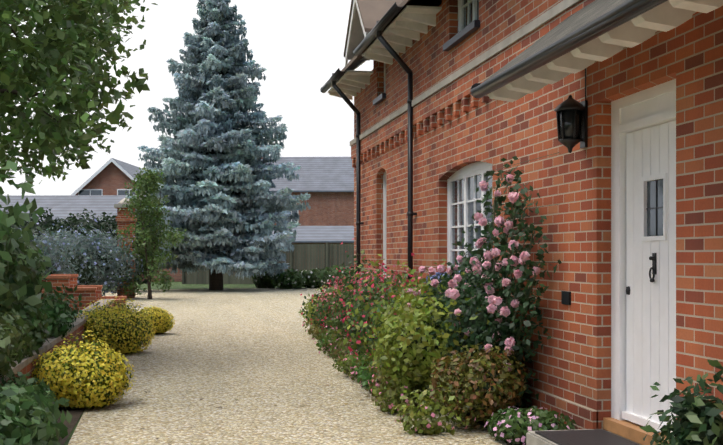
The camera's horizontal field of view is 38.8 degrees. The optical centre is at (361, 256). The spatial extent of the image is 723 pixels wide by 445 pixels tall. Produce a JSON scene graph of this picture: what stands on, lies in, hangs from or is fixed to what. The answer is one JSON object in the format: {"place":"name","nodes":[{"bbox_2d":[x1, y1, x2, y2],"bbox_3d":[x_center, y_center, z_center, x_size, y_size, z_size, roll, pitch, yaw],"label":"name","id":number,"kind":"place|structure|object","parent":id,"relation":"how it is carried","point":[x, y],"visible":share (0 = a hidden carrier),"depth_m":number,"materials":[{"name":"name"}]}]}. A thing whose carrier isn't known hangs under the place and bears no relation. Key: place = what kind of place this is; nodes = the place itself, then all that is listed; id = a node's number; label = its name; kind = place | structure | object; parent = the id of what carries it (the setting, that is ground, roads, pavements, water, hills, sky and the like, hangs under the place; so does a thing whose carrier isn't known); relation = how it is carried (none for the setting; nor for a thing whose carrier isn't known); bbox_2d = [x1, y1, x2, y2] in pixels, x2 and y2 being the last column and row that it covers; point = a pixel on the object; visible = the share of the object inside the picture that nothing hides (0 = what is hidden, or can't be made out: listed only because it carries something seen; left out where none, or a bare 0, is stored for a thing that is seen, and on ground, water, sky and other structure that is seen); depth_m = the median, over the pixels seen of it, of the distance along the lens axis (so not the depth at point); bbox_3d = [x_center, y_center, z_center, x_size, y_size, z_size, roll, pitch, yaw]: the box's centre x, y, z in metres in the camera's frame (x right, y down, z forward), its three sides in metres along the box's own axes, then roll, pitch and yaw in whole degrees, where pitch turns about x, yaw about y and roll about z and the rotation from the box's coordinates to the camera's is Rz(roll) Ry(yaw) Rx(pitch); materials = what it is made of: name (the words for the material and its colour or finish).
{"place":"outdoors","nodes":[
{"label":"outdoors","id":0,"kind":"place"},
{"bbox_2d":[0,195,168,224],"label":"roof","id":1,"kind":"structure","parent":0,"point":[63,206],"depth_m":58.78,"materials":[{"name":"tile"}]},
{"bbox_2d":[0,0,372,194],"label":"sky","id":2,"kind":"structure","parent":0,"point":[300,44],"materials":[{"name":"white"}]},
{"bbox_2d":[63,282,331,444],"bbox_3d":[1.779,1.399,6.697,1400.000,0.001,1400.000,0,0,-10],"label":"ground","id":3,"kind":"structure","parent":0,"point":[177,285],"depth_m":47.25,"materials":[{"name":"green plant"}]},
{"bbox_2d":[2,303,113,384],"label":"garden wall","id":4,"kind":"structure","parent":3,"relation":"on","point":[75,333],"depth_m":11.42,"materials":[{"name":"brick"}]},
{"bbox_2d":[0,299,113,383],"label":"wall coping","id":5,"kind":"object","parent":4,"relation":"on","point":[53,340],"depth_m":10.69,"materials":[{"name":"stone"}]},
{"bbox_2d":[37,277,125,311],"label":"brick garden wall","id":6,"kind":"structure","parent":3,"relation":"on","point":[87,297],"depth_m":22.04,"materials":[{"name":"brick"}]},
{"bbox_2d":[46,274,126,302],"bbox_3d":[-6.423,0.849,22.967,2.190,0.860,2.020,0,0,-10],"label":"wall coping","id":7,"kind":"object","parent":6,"relation":"on","point":[79,287],"visible":0.35,"depth_m":22.20,"materials":[{"name":"brick"}]},
{"bbox_2d":[76,162,136,194],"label":"house walls","id":8,"kind":"structure","parent":3,"relation":"on","point":[111,178],"depth_m":70.52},
{"bbox_2d":[71,158,136,194],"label":"house bargeboards","id":9,"kind":"object","parent":8,"relation":"attached to","point":[99,171],"visible":0.43,"depth_m":70.11,"materials":[{"name":"white paint"}]},
{"bbox_2d":[72,158,143,193],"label":"house roof","id":10,"kind":"structure","parent":8,"relation":"on","point":[130,169],"depth_m":72.14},
{"bbox_2d":[78,189,141,194],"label":"window frames","id":11,"kind":"structure","parent":8,"relation":"in","point":[102,190],"depth_m":70.50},
{"bbox_2d":[79,190,139,194],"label":"window panes","id":12,"kind":"structure","parent":11,"relation":"in","point":[95,192],"depth_m":70.50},
{"bbox_2d":[0,22,222,298],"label":"tree trunks","id":13,"kind":"object","parent":3,"relation":"on","point":[215,281],"visible":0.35,"depth_m":33.25,"materials":[{"name":"brown plant"}]},
{"bbox_2d":[0,0,157,189],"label":"overhanging tree leaves","id":14,"kind":"object","parent":13,"relation":"on","point":[79,41],"visible":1,"depth_m":11.59,"materials":[{"name":"green plant"}]},
{"bbox_2d":[116,208,136,297],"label":"brick pier","id":15,"kind":"structure","parent":3,"relation":"on","point":[122,220],"depth_m":33.93,"materials":[{"name":"brick"}]},
{"bbox_2d":[114,198,129,207],"bbox_3d":[-7.834,-1.771,34.211,0.760,0.340,0.760,0,0,-10],"label":"pier cap","id":16,"kind":"object","parent":15,"relation":"on","point":[120,203],"visible":0.43,"depth_m":33.84,"materials":[{"name":"stone"}]},
{"bbox_2d":[105,226,181,281],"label":"outbuilding walls","id":17,"kind":"structure","parent":3,"relation":"on","point":[177,277],"depth_m":56.30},
{"bbox_2d":[125,0,310,279],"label":"blue spruce","id":18,"kind":"object","parent":3,"relation":"on","point":[241,228],"depth_m":40.65,"materials":[{"name":"teal plant"}]},
{"bbox_2d":[182,242,353,283],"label":"close board fence","id":19,"kind":"object","parent":3,"relation":"on","point":[300,257],"visible":0.27,"depth_m":51.06,"materials":[{"name":"brown wood"}]},
{"bbox_2d":[53,388,522,444],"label":"bed soil","id":20,"kind":"structure","parent":3,"relation":"on","point":[76,413],"depth_m":8.69,"materials":[{"name":"brown soil"}]},
{"bbox_2d":[463,152,559,373],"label":"rose stems","id":21,"kind":"object","parent":20,"relation":"on","point":[493,218],"visible":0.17,"depth_m":8.62,"materials":[{"name":"brown plant"}]},
{"bbox_2d":[68,288,512,444],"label":"gravel drive","id":22,"kind":"structure","parent":3,"relation":"on","point":[281,374],"depth_m":10.66,"materials":[{"name":"beige gravel"}]},
{"bbox_2d":[257,192,353,225],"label":"house walls","id":23,"kind":"structure","parent":3,"relation":"on","point":[332,209],"depth_m":74.06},
{"bbox_2d":[286,210,296,222],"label":"house window glass","id":24,"kind":"object","parent":23,"relation":"in","point":[293,220],"depth_m":74.09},
{"bbox_2d":[256,157,353,191],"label":"house roof","id":25,"kind":"structure","parent":23,"relation":"on","point":[325,174],"depth_m":75.78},
{"bbox_2d":[292,243,353,243],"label":"garage walls","id":26,"kind":"structure","parent":3,"relation":"on","point":[322,243],"depth_m":58.05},
{"bbox_2d":[272,226,353,242],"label":"garage roof","id":27,"kind":"structure","parent":26,"relation":"on","point":[324,234],"depth_m":59.10,"materials":[{"name":"grey tile"}]},
{"bbox_2d":[0,156,722,444],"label":"shrub leaves","id":28,"kind":"object","parent":3,"relation":"on","point":[30,318],"visible":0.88,"depth_m":9.07,"materials":[{"name":"green plant"}]},
{"bbox_2d":[20,174,572,444],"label":"flowers","id":29,"kind":"object","parent":28,"relation":"on","point":[454,294],"visible":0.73,"depth_m":9.28,"materials":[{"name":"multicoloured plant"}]},
{"bbox_2d":[351,0,722,444],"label":"house walls","id":30,"kind":"structure","parent":3,"relation":"on","point":[457,125],"depth_m":8.00,"materials":[{"name":"brick"}]},
{"bbox_2d":[320,2,416,286],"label":"gutters and downpipes","id":31,"kind":"object","parent":30,"relation":"attached to","point":[392,12],"visible":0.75,"depth_m":12.77,"materials":[{"name":"black metal"}]},
{"bbox_2d":[373,93,385,104],"bbox_3d":[0.309,-2.286,14.977,0.160,0.070,0.720,0,0,-10],"label":"window sill","id":32,"kind":"structure","parent":30,"relation":"attached to","point":[379,99],"depth_m":14.85,"materials":[{"name":"grey stone"}]},
{"bbox_2d":[383,171,385,277],"bbox_3d":[0.422,-0.416,14.998,0.070,1.730,0.740,0,0,-10],"label":"narrow window","id":33,"kind":"structure","parent":30,"relation":"attached to","point":[384,217],"depth_m":15.30,"materials":[{"name":"white paint"}]},
{"bbox_2d":[328,0,441,89],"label":"roof","id":34,"kind":"structure","parent":30,"relation":"on","point":[372,12],"depth_m":14.49,"materials":[{"name":"tile"}]},
{"bbox_2d":[327,0,441,99],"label":"white eaves","id":35,"kind":"object","parent":34,"relation":"attached to","point":[405,27],"visible":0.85,"depth_m":13.73,"materials":[{"name":"white wood"}]},
{"bbox_2d":[384,63,385,92],"bbox_3d":[0.422,-2.711,14.998,0.070,0.780,0.620,0,0,-10],"label":"upper window","id":36,"kind":"structure","parent":30,"relation":"attached to","point":[384,77],"depth_m":15.24,"materials":[{"name":"white paint"}]},
{"bbox_2d":[443,20,479,50],"bbox_3d":[1.079,-2.286,10.696,0.160,0.070,1.220,0,0,-10],"label":"window sill","id":37,"kind":"structure","parent":30,"relation":"attached to","point":[463,34],"depth_m":10.57,"materials":[{"name":"grey stone"}]},
{"bbox_2d":[350,0,580,145],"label":"string course","id":38,"kind":"object","parent":30,"relation":"attached to","point":[547,16],"visible":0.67,"depth_m":9.72,"materials":[{"name":"stone"}]},
{"bbox_2d":[458,0,478,31],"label":"upper window","id":39,"kind":"structure","parent":30,"relation":"in","point":[461,6],"depth_m":11.02,"materials":[{"name":"white wood"}]},
{"bbox_2d":[447,161,491,277],"bbox_3d":[1.191,-0.336,10.726,0.070,1.270,2.020,0,0,-10],"label":"window","id":40,"kind":"structure","parent":30,"relation":"in","point":[466,172],"depth_m":11.01,"materials":[{"name":"white wood"}]},
{"bbox_2d":[481,0,627,83],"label":"porch roof tiles","id":41,"kind":"object","parent":30,"relation":"attached to","point":[590,12],"visible":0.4,"depth_m":6.62,"materials":[{"name":"grey tile"}]},
{"bbox_2d":[561,291,570,304],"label":"plaque wall","id":42,"kind":"structure","parent":30,"relation":"attached to","point":[566,297],"depth_m":7.81,"materials":[{"name":"grey metal"}]},
{"bbox_2d":[554,68,587,152],"bbox_3d":[1.528,-1.151,7.485,0.215,0.800,0.230,0,0,-10],"label":"wall lantern","id":43,"kind":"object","parent":30,"relation":"attached to","point":[572,120],"depth_m":7.43,"materials":[{"name":"black metal"}]},
{"bbox_2d":[487,0,722,101],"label":"canopy soffit","id":44,"kind":"structure","parent":30,"relation":"attached to","point":[668,15],"depth_m":5.81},
{"bbox_2d":[470,0,667,97],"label":"porch gutter","id":45,"kind":"object","parent":44,"relation":"attached to","point":[623,13],"visible":1,"depth_m":5.69,"materials":[{"name":"black plastic"}]},
{"bbox_2d":[611,79,675,419],"bbox_3d":[1.927,0.024,6.744,0.112,2.250,1.180,0,0,-10],"label":"door frame","id":46,"kind":"object","parent":30,"relation":"attached to","point":[649,107],"visible":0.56,"depth_m":7.18,"materials":[{"name":"white wood"}]},
{"bbox_2d":[622,120,675,436],"bbox_3d":[1.935,0.139,6.745,0.075,1.990,0.884,0,0,-10],"label":"door leaf","id":47,"kind":"object","parent":46,"relation":"in","point":[650,316],"visible":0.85,"depth_m":6.82,"materials":[{"name":"white wood"}]},
{"bbox_2d":[626,180,662,294],"bbox_3d":[1.892,-0.116,6.876,0.057,0.770,0.552,0,0,-10],"label":"door furniture","id":48,"kind":"object","parent":47,"relation":"attached to","point":[653,258],"depth_m":6.74,"materials":[{"name":"black metal"}]},
{"bbox_2d":[647,179,662,235],"bbox_3d":[1.942,-0.316,6.746,0.004,0.376,0.286,0,0,-10],"label":"door window pane","id":49,"kind":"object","parent":47,"relation":"in","point":[651,203],"visible":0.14,"depth_m":6.78,"materials":[{"name":"grey glass"}]},
{"bbox_2d":[526,429,639,444],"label":"doorstep slab","id":50,"kind":"structure","parent":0,"point":[533,438],"depth_m":7.06,"materials":[{"name":"stone"}]},
{"bbox_2d":[535,429,638,444],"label":"door mat","id":51,"kind":"object","parent":50,"relation":"on","point":[585,437],"depth_m":6.88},
{"bbox_2d":[603,417,668,444],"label":"door threshold","id":52,"kind":"object","parent":50,"relation":"on","point":[627,429],"depth_m":6.93,"materials":[{"name":"brown wood"}]}
]}

